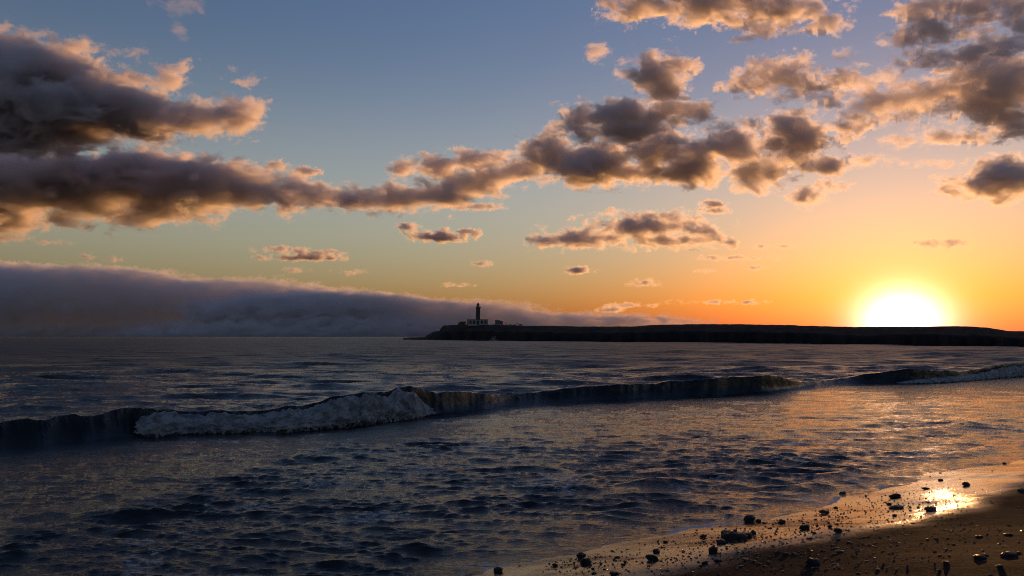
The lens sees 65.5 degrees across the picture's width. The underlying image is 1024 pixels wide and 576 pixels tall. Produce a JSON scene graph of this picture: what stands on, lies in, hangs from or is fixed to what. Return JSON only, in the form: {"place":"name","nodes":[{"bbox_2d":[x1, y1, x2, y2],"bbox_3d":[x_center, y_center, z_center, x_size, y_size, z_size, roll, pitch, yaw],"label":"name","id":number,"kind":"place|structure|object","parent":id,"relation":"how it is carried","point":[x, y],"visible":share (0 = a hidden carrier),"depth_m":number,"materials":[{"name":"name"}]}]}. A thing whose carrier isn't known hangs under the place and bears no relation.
{"place":"outdoors","nodes":[
{"label":"outdoors","id":0,"kind":"place"},
{"bbox_2d":[0,337,1023,575],"bbox_3d":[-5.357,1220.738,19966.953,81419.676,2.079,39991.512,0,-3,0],"label":"sea","id":1,"kind":"structure","parent":0,"point":[511,452],"depth_m":23.33,"materials":[{"name":"liquid"}]},
{"bbox_2d":[133,386,436,437],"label":"white water","id":2,"kind":"structure","parent":1,"relation":"on","point":[365,408],"depth_m":28.14,"materials":[{"name":"liquid"}]},
{"bbox_2d":[141,384,418,415],"bbox_3d":[-7.708,4.150,29.492,11.083,0.918,2.748,2,-4,-34],"label":"spray","id":3,"kind":"object","parent":2,"relation":"on","point":[250,410],"visible":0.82,"depth_m":27.93,"materials":[{"name":"white liquid"}]},
{"bbox_2d":[897,365,1023,383],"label":"white water","id":4,"kind":"structure","parent":1,"relation":"on","point":[1009,372],"depth_m":60.30,"materials":[{"name":"liquid"}]},
{"bbox_2d":[0,0,1023,336],"label":"sky","id":5,"kind":"structure","parent":0,"point":[169,168],"materials":[{"name":"blue"}]},
{"bbox_2d":[403,324,1023,346],"bbox_3d":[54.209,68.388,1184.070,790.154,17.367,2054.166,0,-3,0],"label":"headland","id":6,"kind":"structure","parent":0,"point":[913,335],"depth_m":394.75,"materials":[{"name":"black stone"}]},
{"bbox_2d":[458,322,465,326],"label":"outbuilding","id":7,"kind":"structure","parent":6,"relation":"on","point":[461,324],"depth_m":745.41,"materials":[{"name":"stone"}]},
{"bbox_2d":[467,303,488,326],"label":"lighthouse","id":8,"kind":"object","parent":6,"relation":"on","point":[478,320],"visible":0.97,"depth_m":743.73,"materials":[{"name":"white paint"}]},
{"bbox_2d":[474,460,1023,575],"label":"beach","id":9,"kind":"structure","parent":0,"point":[987,485],"depth_m":10.89,"materials":[{"name":"brown sand"}]},
{"bbox_2d":[493,567,502,572],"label":"stone","id":10,"kind":"object","parent":9,"relation":"on","point":[497,569],"visible":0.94,"depth_m":10.76,"materials":[{"name":"black stone"}]},
{"bbox_2d":[576,552,585,558],"bbox_3d":[0.980,3.823,11.333,0.137,0.122,0.096,3,-5,-40],"label":"stone","id":11,"kind":"object","parent":9,"relation":"on","point":[580,555],"visible":0.83,"depth_m":11.30,"materials":[{"name":"black stone"}]},
{"bbox_2d":[580,558,590,563],"bbox_3d":[0.995,3.702,10.762,0.154,0.104,0.085,0,-3,0],"label":"stone","id":12,"kind":"object","parent":9,"relation":"on","point":[585,561],"visible":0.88,"depth_m":10.74,"materials":[{"name":"black stone"}]},
{"bbox_2d":[609,571,618,574],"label":"stone","id":13,"kind":"object","parent":9,"relation":"on","point":[613,572],"visible":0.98,"depth_m":9.70,"materials":[{"name":"black stone"}]},
{"bbox_2d":[645,554,658,560],"bbox_3d":[1.861,3.592,10.588,0.189,0.104,0.097,7,-1,14],"label":"stone","id":14,"kind":"object","parent":9,"relation":"on","point":[651,557],"visible":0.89,"depth_m":10.56,"materials":[{"name":"black stone"}]},
{"bbox_2d":[708,547,717,552],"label":"stone","id":15,"kind":"object","parent":9,"relation":"on","point":[714,549],"visible":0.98,"depth_m":10.61,"materials":[{"name":"black stone"}]},
{"bbox_2d":[716,539,726,543],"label":"stone","id":16,"kind":"object","parent":9,"relation":"on","point":[720,541],"visible":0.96,"depth_m":11.25,"materials":[{"name":"black stone"}]},
{"bbox_2d":[721,531,746,540],"bbox_3d":[3.232,3.624,11.572,0.352,0.168,0.216,1,-4,-10],"label":"stone","id":17,"kind":"object","parent":9,"relation":"on","point":[731,535],"visible":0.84,"depth_m":11.53,"materials":[{"name":"black stone"}]},
{"bbox_2d":[743,515,755,521],"bbox_3d":[4.161,4.052,13.927,0.212,0.155,0.129,0,-4,5],"label":"stone","id":18,"kind":"object","parent":9,"relation":"on","point":[749,518],"visible":0.88,"depth_m":13.89,"materials":[{"name":"black stone"}]},
{"bbox_2d":[799,525,809,528],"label":"stone","id":19,"kind":"object","parent":9,"relation":"on","point":[804,527],"visible":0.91,"depth_m":11.98,"materials":[{"name":"black stone"}]},
{"bbox_2d":[805,558,820,564],"bbox_3d":[3.493,3.179,9.232,0.175,0.100,0.135,-3,-5,40],"label":"stone","id":20,"kind":"object","parent":9,"relation":"on","point":[812,561],"visible":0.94,"depth_m":9.20,"materials":[{"name":"grey stone"}]},
{"bbox_2d":[833,528,841,532],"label":"stone","id":21,"kind":"object","parent":9,"relation":"on","point":[837,530],"visible":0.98,"depth_m":11.35,"materials":[{"name":"black stone"}]},
{"bbox_2d":[889,493,900,497],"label":"stone","id":22,"kind":"object","parent":9,"relation":"on","point":[894,495],"visible":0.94,"depth_m":15.17,"materials":[{"name":"black stone"}]},
{"bbox_2d":[888,505,903,508],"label":"stone","id":23,"kind":"object","parent":9,"relation":"on","point":[896,507],"visible":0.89,"depth_m":13.91,"materials":[{"name":"black stone"}]},
{"bbox_2d":[924,506,935,511],"bbox_3d":[6.903,3.655,13.134,0.213,0.098,0.161,1,3,-8],"label":"stone","id":24,"kind":"object","parent":9,"relation":"on","point":[929,508],"visible":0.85,"depth_m":13.11,"materials":[{"name":"black stone"}]},
{"bbox_2d":[972,555,986,558],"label":"stone","id":25,"kind":"object","parent":9,"relation":"on","point":[980,556],"visible":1,"depth_m":8.41,"materials":[{"name":"grey stone"}]},
{"bbox_2d":[999,551,1016,556],"bbox_3d":[5.254,2.823,8.426,0.167,0.057,0.113,1,-4,-23],"label":"stone","id":26,"kind":"object","parent":9,"relation":"on","point":[1006,554],"visible":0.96,"depth_m":8.41,"materials":[{"name":"grey stone"}]},
{"bbox_2d":[542,487,1023,575],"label":"gravel","id":27,"kind":"structure","parent":0,"point":[719,553],"depth_m":10.77,"materials":[{"name":"black gravel"}]}
]}

